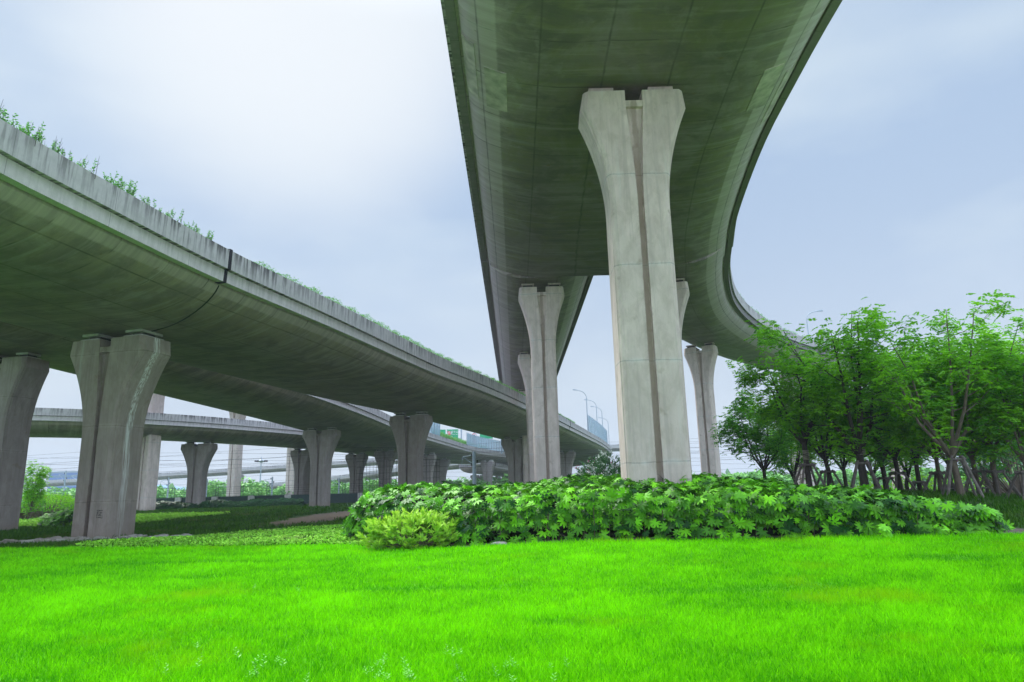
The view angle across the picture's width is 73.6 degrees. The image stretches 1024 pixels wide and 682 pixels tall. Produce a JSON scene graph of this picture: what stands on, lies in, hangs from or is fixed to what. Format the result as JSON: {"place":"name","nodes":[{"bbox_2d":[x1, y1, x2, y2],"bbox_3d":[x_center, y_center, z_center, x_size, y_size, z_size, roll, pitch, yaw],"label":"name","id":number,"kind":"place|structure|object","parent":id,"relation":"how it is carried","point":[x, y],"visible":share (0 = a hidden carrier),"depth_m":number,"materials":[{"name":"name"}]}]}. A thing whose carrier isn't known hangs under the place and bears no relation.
{"place":"outdoors","nodes":[
{"label":"outdoors","id":0,"kind":"place"},
{"bbox_2d":[0,481,1023,681],"bbox_3d":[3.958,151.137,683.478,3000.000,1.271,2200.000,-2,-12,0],"label":"ground","id":1,"kind":"structure","parent":0,"point":[320,516],"depth_m":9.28,"materials":[{"name":"green plant"}]},
{"bbox_2d":[0,352,48,530],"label":"viaduct pier","id":2,"kind":"structure","parent":1,"relation":"on","point":[23,375],"depth_m":40.14,"materials":[{"name":"concrete"}]},
{"bbox_2d":[19,494,50,518],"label":"bush","id":3,"kind":"object","parent":1,"relation":"on","point":[22,515],"visible":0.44,"depth_m":55.65,"materials":[{"name":"green plant"}]},
{"bbox_2d":[20,459,51,519],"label":"tree","id":4,"kind":"object","parent":1,"relation":"on","point":[38,479],"visible":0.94,"depth_m":54.95,"materials":[{"name":"green plant"}]},
{"bbox_2d":[20,492,74,517],"bbox_3d":[-39.906,14.156,58.538,5.248,2.419,4.697,-9,-14,29],"label":"bush","id":5,"kind":"object","parent":1,"relation":"on","point":[67,505],"visible":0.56,"depth_m":58.45,"materials":[{"name":"green plant"}]},
{"bbox_2d":[37,509,73,526],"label":"dark hedge","id":6,"kind":"object","parent":1,"relation":"on","point":[53,518],"visible":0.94,"depth_m":43.58,"materials":[{"name":"green plant"}]},
{"bbox_2d":[47,471,77,490],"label":"blue building","id":7,"kind":"structure","parent":1,"relation":"on","point":[68,475],"depth_m":413.58,"materials":[{"name":"metal"}]},
{"bbox_2d":[53,488,75,507],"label":"tree","id":8,"kind":"object","parent":1,"relation":"on","point":[72,491],"visible":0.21,"depth_m":145.94,"materials":[{"name":"green plant"}]},
{"bbox_2d":[70,329,170,538],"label":"viaduct pier","id":9,"kind":"structure","parent":1,"relation":"on","point":[118,378],"depth_m":28.79,"materials":[{"name":"concrete"}]},
{"bbox_2d":[18,511,229,526],"bbox_3d":[-38.172,13.686,52.014,27.344,0.596,17.390,-2,-12,0],"label":"ground cover","id":10,"kind":"object","parent":1,"relation":"on","point":[141,518],"visible":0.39,"depth_m":52.10,"materials":[{"name":"green plant"}]},
{"bbox_2d":[136,393,164,510],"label":"viaduct pier","id":11,"kind":"structure","parent":1,"relation":"on","point":[148,474],"depth_m":78.39,"materials":[{"name":"concrete"}]},
{"bbox_2d":[181,441,217,504],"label":"viaduct pier","id":12,"kind":"structure","parent":1,"relation":"on","point":[198,458],"depth_m":85.38,"materials":[{"name":"concrete"}]},
{"bbox_2d":[184,479,222,496],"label":"tree","id":13,"kind":"object","parent":1,"relation":"on","point":[211,492],"visible":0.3,"depth_m":147.81,"materials":[{"name":"green plant"}]},
{"bbox_2d":[50,482,382,500],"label":"wire fence","id":14,"kind":"object","parent":1,"relation":"on","point":[243,486],"visible":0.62,"depth_m":93.97,"materials":[{"name":"grey metal"}]},
{"bbox_2d":[75,524,375,546],"bbox_3d":[-7.799,7.624,28.121,9.414,0.601,23.986,-2,-12,0],"label":"ground cover","id":15,"kind":"object","parent":1,"relation":"on","point":[235,536],"visible":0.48,"depth_m":19.48,"materials":[{"name":"green plant"}]},
{"bbox_2d":[155,497,305,508],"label":"dark hedge","id":16,"kind":"object","parent":1,"relation":"on","point":[222,503],"visible":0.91,"depth_m":85.58,"materials":[{"name":"green plant"}]},
{"bbox_2d":[226,412,245,495],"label":"viaduct pier","id":17,"kind":"structure","parent":1,"relation":"on","point":[234,477],"depth_m":114.82,"materials":[{"name":"concrete"}]},
{"bbox_2d":[222,477,262,496],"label":"tree","id":18,"kind":"object","parent":1,"relation":"on","point":[253,484],"visible":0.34,"depth_m":156.94,"materials":[{"name":"green plant"}]},
{"bbox_2d":[241,486,267,495],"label":"tree","id":19,"kind":"object","parent":1,"relation":"on","point":[252,492],"visible":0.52,"depth_m":146.43,"materials":[{"name":"green plant"}]},
{"bbox_2d":[156,493,361,503],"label":"panel fence","id":20,"kind":"object","parent":1,"relation":"on","point":[345,498],"visible":0.45,"depth_m":92.72,"materials":[{"name":"metal"}]},
{"bbox_2d":[285,448,294,494],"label":"viaduct pier","id":21,"kind":"structure","parent":1,"relation":"on","point":[289,482],"depth_m":151.70,"materials":[{"name":"concrete"}]},
{"bbox_2d":[290,448,309,494],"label":"viaduct pier","id":22,"kind":"structure","parent":1,"relation":"on","point":[301,466],"depth_m":102.16,"materials":[{"name":"concrete"}]},
{"bbox_2d":[302,427,340,506],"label":"viaduct pier","id":23,"kind":"structure","parent":1,"relation":"on","point":[321,445],"depth_m":76.51,"materials":[{"name":"concrete"}]},
{"bbox_2d":[0,321,507,464],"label":"viaduct","id":24,"kind":"object","parent":23,"relation":"on","point":[362,425],"visible":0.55,"depth_m":61.40,"materials":[{"name":"concrete"}]},
{"bbox_2d":[30,408,476,463],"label":"loop ramp","id":25,"kind":"structure","parent":24,"relation":"attached to","point":[56,423],"depth_m":82.45,"materials":[{"name":"concrete"}]},
{"bbox_2d":[429,422,439,435],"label":"noise barrier","id":26,"kind":"object","parent":24,"relation":"on","point":[435,427],"visible":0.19,"depth_m":118.62,"materials":[{"name":"metal"}]},
{"bbox_2d":[446,429,461,438],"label":"road sign","id":27,"kind":"object","parent":24,"relation":"on","point":[453,432],"visible":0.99,"depth_m":176.96,"materials":[{"name":"metal"}]},
{"bbox_2d":[433,431,482,447],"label":"parapet greenery","id":28,"kind":"object","parent":24,"relation":"on","point":[442,434],"visible":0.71,"depth_m":132.38,"materials":[{"name":"green plant"}]},
{"bbox_2d":[466,433,503,451],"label":"noise barrier","id":29,"kind":"object","parent":24,"relation":"on","point":[478,441],"visible":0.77,"depth_m":160.15,"materials":[{"name":"metal"}]},
{"bbox_2d":[166,463,480,492],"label":"viaduct","id":30,"kind":"object","parent":1,"relation":"on","point":[345,478],"visible":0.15,"depth_m":241.55,"materials":[{"name":"concrete"}]},
{"bbox_2d":[345,452,367,492],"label":"viaduct pier","id":31,"kind":"structure","parent":1,"relation":"on","point":[351,464],"depth_m":116.45,"materials":[{"name":"concrete"}]},
{"bbox_2d":[363,480,378,496],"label":"tree","id":32,"kind":"object","parent":1,"relation":"on","point":[372,482],"visible":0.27,"depth_m":149.20,"materials":[{"name":"green plant"}]},
{"bbox_2d":[374,449,396,486],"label":"viaduct pier","id":33,"kind":"structure","parent":1,"relation":"on","point":[380,455],"depth_m":113.18,"materials":[{"name":"concrete"}]},
{"bbox_2d":[356,459,439,494],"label":"fence","id":34,"kind":"object","parent":1,"relation":"on","point":[396,466],"visible":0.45,"depth_m":70.80,"materials":[{"name":"metal"}]},
{"bbox_2d":[355,506,461,549],"bbox_3d":[-2.383,4.451,16.125,2.480,1.091,1.833,4,-13,-23],"label":"yellow green shrub","id":35,"kind":"object","parent":1,"relation":"on","point":[395,528],"visible":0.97,"depth_m":15.80,"materials":[{"name":"green plant"}]},
{"bbox_2d":[389,411,432,485],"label":"viaduct pier","id":36,"kind":"structure","parent":1,"relation":"on","point":[410,433],"depth_m":60.56,"materials":[{"name":"concrete"}]},
{"bbox_2d":[423,453,436,484],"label":"viaduct pier","id":37,"kind":"structure","parent":1,"relation":"on","point":[430,469],"depth_m":123.38,"materials":[{"name":"concrete"}]},
{"bbox_2d":[433,458,450,487],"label":"viaduct pier","id":38,"kind":"structure","parent":1,"relation":"on","point":[444,464],"depth_m":146.49,"materials":[{"name":"concrete"}]},
{"bbox_2d":[461,451,477,483],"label":"rail mast","id":39,"kind":"object","parent":1,"relation":"on","point":[473,456],"visible":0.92,"depth_m":90.54,"materials":[{"name":"metal"}]},
{"bbox_2d":[480,460,494,484],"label":"viaduct pier","id":40,"kind":"structure","parent":1,"relation":"on","point":[487,470],"depth_m":162.52,"materials":[{"name":"concrete"}]},
{"bbox_2d":[0,486,1023,548],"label":"rough grass","id":41,"kind":"structure","parent":1,"relation":"on","point":[212,523],"depth_m":33.98,"materials":[{"name":"green plant"}]},
{"bbox_2d":[501,436,522,483],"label":"viaduct pier","id":42,"kind":"structure","parent":1,"relation":"on","point":[513,449],"depth_m":90.98,"materials":[{"name":"concrete"}]},
{"bbox_2d":[518,389,527,484],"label":"viaduct pier","id":43,"kind":"structure","parent":1,"relation":"on","point":[525,459],"depth_m":90.08,"materials":[{"name":"concrete"}]},
{"bbox_2d":[0,119,611,466],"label":"viaduct","id":44,"kind":"object","parent":43,"relation":"on","point":[83,251],"visible":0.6,"depth_m":28.19,"materials":[{"name":"concrete"}]},
{"bbox_2d":[0,108,18,126],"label":"parapet shrub","id":45,"kind":"object","parent":44,"relation":"on","point":[4,113],"visible":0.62,"depth_m":18.05,"materials":[{"name":"green plant"}]},
{"bbox_2d":[7,119,45,143],"bbox_3d":[-13.358,-5.661,18.611,1.329,0.715,0.503,-3,-13,8],"label":"parapet shrub","id":46,"kind":"object","parent":44,"relation":"on","point":[27,127],"visible":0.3,"depth_m":18.61,"materials":[{"name":"green plant"}]},
{"bbox_2d":[18,123,45,142],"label":"parapet shrub","id":47,"kind":"object","parent":44,"relation":"on","point":[39,140],"visible":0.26,"depth_m":18.95,"materials":[{"name":"green plant"}]},
{"bbox_2d":[69,156,99,176],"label":"parapet shrub","id":48,"kind":"object","parent":44,"relation":"on","point":[83,163],"visible":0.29,"depth_m":20.55,"materials":[{"name":"green plant"}]},
{"bbox_2d":[103,171,127,190],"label":"parapet shrub","id":49,"kind":"object","parent":44,"relation":"on","point":[122,184],"visible":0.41,"depth_m":21.93,"materials":[{"name":"green plant"}]},
{"bbox_2d":[115,180,137,196],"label":"parapet shrub","id":50,"kind":"object","parent":44,"relation":"on","point":[130,191],"visible":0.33,"depth_m":22.36,"materials":[{"name":"green plant"}]},
{"bbox_2d":[255,261,574,422],"bbox_3d":[-0.594,4.567,67.000,1.098,0.678,79.803,-5,-13,15],"label":"parapet greenery","id":51,"kind":"object","parent":44,"relation":"on","point":[395,332],"visible":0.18,"depth_m":42.78,"materials":[{"name":"green plant"}]},
{"bbox_2d":[588,415,607,442],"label":"noise barrier","id":52,"kind":"object","parent":44,"relation":"on","point":[596,428],"visible":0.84,"depth_m":129.44,"materials":[{"name":"metal"}]},
{"bbox_2d":[518,352,534,483],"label":"viaduct pier","id":53,"kind":"structure","parent":1,"relation":"on","point":[524,361],"depth_m":66.09,"materials":[{"name":"concrete"}]},
{"bbox_2d":[58,464,1013,491],"bbox_3d":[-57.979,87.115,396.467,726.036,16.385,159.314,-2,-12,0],"label":"distant wood","id":54,"kind":"object","parent":1,"relation":"on","point":[171,485],"visible":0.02,"depth_m":348.10,"materials":[{"name":"green plant"}]},
{"bbox_2d":[518,283,564,481],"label":"viaduct pier","id":55,"kind":"structure","parent":1,"relation":"on","point":[541,311],"depth_m":43.80,"materials":[{"name":"concrete"}]},
{"bbox_2d":[480,254,592,391],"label":"straight ramp","id":56,"kind":"structure","parent":55,"relation":"on","point":[510,335],"depth_m":55.40,"materials":[{"name":"concrete"}]},
{"bbox_2d":[560,450,575,478],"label":"viaduct pier","id":57,"kind":"structure","parent":1,"relation":"on","point":[566,464],"depth_m":125.73,"materials":[{"name":"concrete"}]},
{"bbox_2d":[574,450,620,480],"bbox_3d":[5.313,8.102,39.114,4.796,3.877,3.571,-2,-12,0],"label":"oleander","id":58,"kind":"object","parent":1,"relation":"on","point":[598,468],"visible":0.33,"depth_m":38.94,"materials":[{"name":"green plant"}]},
{"bbox_2d":[578,86,691,486],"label":"viaduct pier","id":59,"kind":"structure","parent":1,"relation":"on","point":[630,144],"depth_m":21.74,"materials":[{"name":"concrete"}]},
{"bbox_2d":[340,470,1014,545],"bbox_3d":[3.169,4.692,19.912,16.235,1.967,11.007,-2,-12,0],"label":"fatsia hedge","id":60,"kind":"object","parent":1,"relation":"on","point":[587,506],"visible":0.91,"depth_m":15.91,"materials":[{"name":"green plant"}]},
{"bbox_2d":[676,278,691,473],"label":"viaduct pier","id":61,"kind":"structure","parent":1,"relation":"on","point":[683,294],"depth_m":44.52,"materials":[{"name":"concrete"}]},
{"bbox_2d":[684,342,721,476],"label":"viaduct pier","id":62,"kind":"structure","parent":1,"relation":"on","point":[701,363],"depth_m":64.70,"materials":[{"name":"concrete"}]},
{"bbox_2d":[675,240,1020,376],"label":"curved ramp","id":63,"kind":"structure","parent":62,"relation":"on","point":[719,310],"depth_m":58.90,"materials":[{"name":"concrete"}]},
{"bbox_2d":[440,0,841,276],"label":"elevated ramp","id":64,"kind":"structure","parent":63,"relation":"attached to","point":[527,75],"depth_m":24.75,"materials":[{"name":"concrete"}]},
{"bbox_2d":[722,471,754,479],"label":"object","id":65,"kind":"object","parent":1,"relation":"on","point":[743,475],"visible":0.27,"depth_m":129.06,"materials":[{"name":"green plant"}]},
{"bbox_2d":[708,388,799,478],"bbox_3d":[11.938,4.963,32.657,4.871,5.492,4.195,-13,-17,42],"label":"tree","id":66,"kind":"object","parent":1,"relation":"on","point":[764,443],"visible":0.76,"depth_m":32.29,"materials":[{"name":"green plant"}]},
{"bbox_2d":[751,469,773,478],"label":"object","id":67,"kind":"object","parent":1,"relation":"on","point":[758,474],"visible":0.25,"depth_m":133.16,"materials":[{"name":"green plant"}]},
{"bbox_2d":[767,473,793,483],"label":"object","id":68,"kind":"object","parent":1,"relation":"on","point":[789,480],"visible":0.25,"depth_m":126.23,"materials":[{"name":"green plant"}]},
{"bbox_2d":[726,346,853,487],"bbox_3d":[11.334,3.208,27.529,5.014,5.909,3.841,-9,-15,31],"label":"tree","id":69,"kind":"object","parent":1,"relation":"on","point":[771,414],"visible":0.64,"depth_m":27.34,"materials":[{"name":"green plant"}]},
{"bbox_2d":[761,428,819,484],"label":"tree","id":70,"kind":"object","parent":1,"relation":"on","point":[791,469],"visible":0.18,"depth_m":35.17,"materials":[{"name":"green plant"}]},
{"bbox_2d":[779,372,814,485],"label":"viaduct pier","id":71,"kind":"structure","parent":1,"relation":"on","point":[800,477],"depth_m":81.11,"materials":[{"name":"concrete"}]},
{"bbox_2d":[794,463,825,485],"bbox_3d":[11.673,5.423,26.896,1.155,1.248,1.153,-2,-12,3],"label":"tree support","id":72,"kind":"object","parent":1,"relation":"on","point":[803,465],"visible":0.82,"depth_m":26.82,"materials":[{"name":"grey wood"}]},
{"bbox_2d":[768,378,870,485],"bbox_3d":[13.269,3.882,29.230,4.669,5.586,3.343,4,-13,-22],"label":"tree","id":73,"kind":"object","parent":1,"relation":"on","point":[823,456],"visible":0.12,"depth_m":29.03,"materials":[{"name":"green plant"}]},
{"bbox_2d":[817,469,843,486],"bbox_3d":[13.348,6.027,28.803,1.152,1.215,1.154,-1,-12,-1],"label":"tree support","id":74,"kind":"object","parent":1,"relation":"on","point":[831,471],"visible":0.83,"depth_m":28.70,"materials":[{"name":"grey wood"}]},
{"bbox_2d":[796,424,873,486],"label":"tree","id":75,"kind":"object","parent":1,"relation":"on","point":[844,463],"visible":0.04,"depth_m":36.17,"materials":[{"name":"green plant"}]},
{"bbox_2d":[744,297,931,490],"bbox_3d":[12.590,2.214,26.052,6.468,7.366,6.321,-2,-12,0],"label":"tree","id":76,"kind":"object","parent":1,"relation":"on","point":[858,447],"visible":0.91,"depth_m":25.20,"materials":[{"name":"green plant"}]},
{"bbox_2d":[833,468,858,485],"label":"bush","id":77,"kind":"object","parent":1,"relation":"on","point":[849,474],"visible":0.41,"depth_m":124.54,"materials":[{"name":"green plant"}]},
{"bbox_2d":[850,460,881,488],"bbox_3d":[13.095,5.106,25.424,1.153,1.348,1.155,-6,-13,22],"label":"tree support","id":78,"kind":"object","parent":1,"relation":"on","point":[872,473],"visible":0.81,"depth_m":25.30,"materials":[{"name":"grey wood"}]},
{"bbox_2d":[825,364,907,488],"bbox_3d":[16.539,4.037,30.753,5.306,6.347,3.799,-13,-17,41],"label":"tree","id":79,"kind":"object","parent":1,"relation":"on","point":[883,471],"visible":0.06,"depth_m":30.26,"materials":[{"name":"green plant"}]},
{"bbox_2d":[834,446,911,488],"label":"tree","id":80,"kind":"object","parent":1,"relation":"on","point":[853,461],"visible":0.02,"depth_m":38.95,"materials":[{"name":"green plant"}]},
{"bbox_2d":[826,359,941,489],"bbox_3d":[15.940,3.611,28.773,5.412,6.102,4.661,-10,-15,33],"label":"tree","id":81,"kind":"object","parent":1,"relation":"on","point":[895,463],"visible":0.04,"depth_m":28.46,"materials":[{"name":"green plant"}]},
{"bbox_2d":[878,524,892,538],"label":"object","id":82,"kind":"object","parent":1,"relation":"on","point":[884,530],"visible":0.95,"depth_m":14.39,"materials":[{"name":"green plant"}]},
{"bbox_2d":[884,471,916,489],"bbox_3d":[16.016,5.982,28.286,1.152,1.198,1.155,-1,-12,-4],"label":"tree support","id":83,"kind":"object","parent":1,"relation":"on","point":[891,473],"visible":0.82,"depth_m":28.17,"materials":[{"name":"grey wood"}]},
{"bbox_2d":[878,449,932,489],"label":"tree","id":84,"kind":"object","parent":1,"relation":"on","point":[906,468],"visible":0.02,"depth_m":39.84,"materials":[{"name":"green plant"}]},
{"bbox_2d":[870,406,949,490],"bbox_3d":[18.667,4.606,31.367,3.717,5.718,4.852,3,-13,-21],"label":"tree","id":85,"kind":"object","parent":1,"relation":"on","point":[917,475],"depth_m":31.22,"materials":[{"name":"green plant"}]},
{"bbox_2d":[889,473,953,490],"bbox_3d":[25.138,8.993,41.875,4.962,1.968,3.786,-7,-13,23],"label":"bush","id":86,"kind":"object","parent":1,"relation":"on","point":[929,485],"visible":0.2,"depth_m":41.83,"materials":[{"name":"green plant"}]},
{"bbox_2d":[910,467,936,485],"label":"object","id":87,"kind":"object","parent":1,"relation":"on","point":[926,472],"visible":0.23,"depth_m":145.34,"materials":[{"name":"green plant"}]},
{"bbox_2d":[869,345,981,491],"bbox_3d":[16.011,3.116,26.250,4.387,5.894,4.382,-9,-15,32],"label":"tree","id":88,"kind":"object","parent":1,"relation":"on","point":[905,436],"visible":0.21,"depth_m":25.93,"materials":[{"name":"green plant"}]},
{"bbox_2d":[842,289,1023,499],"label":"tree","id":89,"kind":"object","parent":1,"relation":"on","point":[955,443],"visible":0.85,"depth_m":22.96,"materials":[{"name":"green plant"}]},
{"bbox_2d":[922,471,955,490],"bbox_3d":[16.174,5.462,25.838,1.152,1.097,1.154,7,-15,-34],"label":"tree support","id":90,"kind":"object","parent":1,"relation":"on","point":[934,473],"visible":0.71,"depth_m":25.90,"materials":[{"name":"grey wood"}]},
{"bbox_2d":[898,323,1022,489],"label":"tree","id":91,"kind":"object","parent":1,"relation":"on","point":[970,452],"visible":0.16,"depth_m":24.94,"materials":[{"name":"green plant"}]},
{"bbox_2d":[941,455,983,499],"bbox_3d":[15.019,4.638,22.956,1.154,1.576,1.156,-6,-13,22],"label":"tree support","id":92,"kind":"object","parent":1,"relation":"on","point":[962,459],"visible":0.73,"depth_m":22.94,"materials":[{"name":"grey wood"}]},
{"bbox_2d":[912,308,1023,493],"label":"tree","id":93,"kind":"object","parent":1,"relation":"on","point":[946,363],"visible":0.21,"depth_m":24.30,"materials":[{"name":"green plant"}]},
{"bbox_2d":[931,329,1023,470],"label":"tree","id":94,"kind":"object","parent":1,"relation":"on","point":[1018,435],"visible":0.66,"depth_m":22.89,"materials":[{"name":"green plant"}]},
{"bbox_2d":[943,426,1014,493],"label":"tree","id":95,"kind":"object","parent":1,"relation":"on","point":[987,489],"visible":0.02,"depth_m":36.10,"materials":[{"name":"green plant"}]},
{"bbox_2d":[964,468,995,495],"bbox_3d":[16.952,5.244,24.858,1.152,1.197,1.155,-10,-15,35],"label":"tree support","id":96,"kind":"object","parent":1,"relation":"on","point":[966,486],"visible":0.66,"depth_m":24.72,"materials":[{"name":"grey wood"}]},
{"bbox_2d":[942,440,1023,494],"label":"oleander","id":97,"kind":"object","parent":1,"relation":"on","point":[1005,486],"visible":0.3,"depth_m":29.34,"materials":[{"name":"green plant"}]},
{"bbox_2d":[968,418,1023,492],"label":"tree","id":98,"kind":"object","parent":1,"relation":"on","point":[1013,454],"visible":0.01,"depth_m":34.91,"materials":[{"name":"green plant"}]},
{"bbox_2d":[976,469,1021,497],"bbox_3d":[17.267,5.176,24.359,1.152,1.215,1.154,1,-13,-12],"label":"tree support","id":99,"kind":"object","parent":1,"relation":"on","point":[993,471],"visible":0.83,"depth_m":24.22,"materials":[{"name":"grey wood"}]},
{"bbox_2d":[1005,470,1023,501],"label":"tree support","id":100,"kind":"object","parent":1,"relation":"on","point":[1017,473],"visible":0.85,"depth_m":23.15,"materials":[{"name":"grey wood"}]},
{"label":"viaduct pier","id":101,"kind":"object","parent":1,"relation":"on","visible":0},
{"bbox_2d":[458,463,507,476],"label":"viaduct","id":102,"kind":"object","parent":101,"relation":"on","point":[503,468],"visible":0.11,"depth_m":181.35,"materials":[{"name":"concrete"}]},
{"bbox_2d":[0,0,1023,491],"label":"sky","id":103,"kind":"structure","parent":0,"point":[318,142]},
{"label":"rail mast","id":104,"kind":"object","parent":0,"visible":0},
{"bbox_2d":[45,443,752,463],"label":"rail wire","id":105,"kind":"object","parent":104,"relation":"attached to","point":[350,454],"visible":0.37,"depth_m":94.49,"materials":[{"name":"grey metal"}]},
{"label":"viaduct pier","id":106,"kind":"object","parent":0,"visible":0},
{"bbox_2d":[24,444,619,487],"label":"viaduct","id":107,"kind":"object","parent":106,"relation":"on","point":[267,469],"visible":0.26,"depth_m":290.72,"materials":[{"name":"concrete"}]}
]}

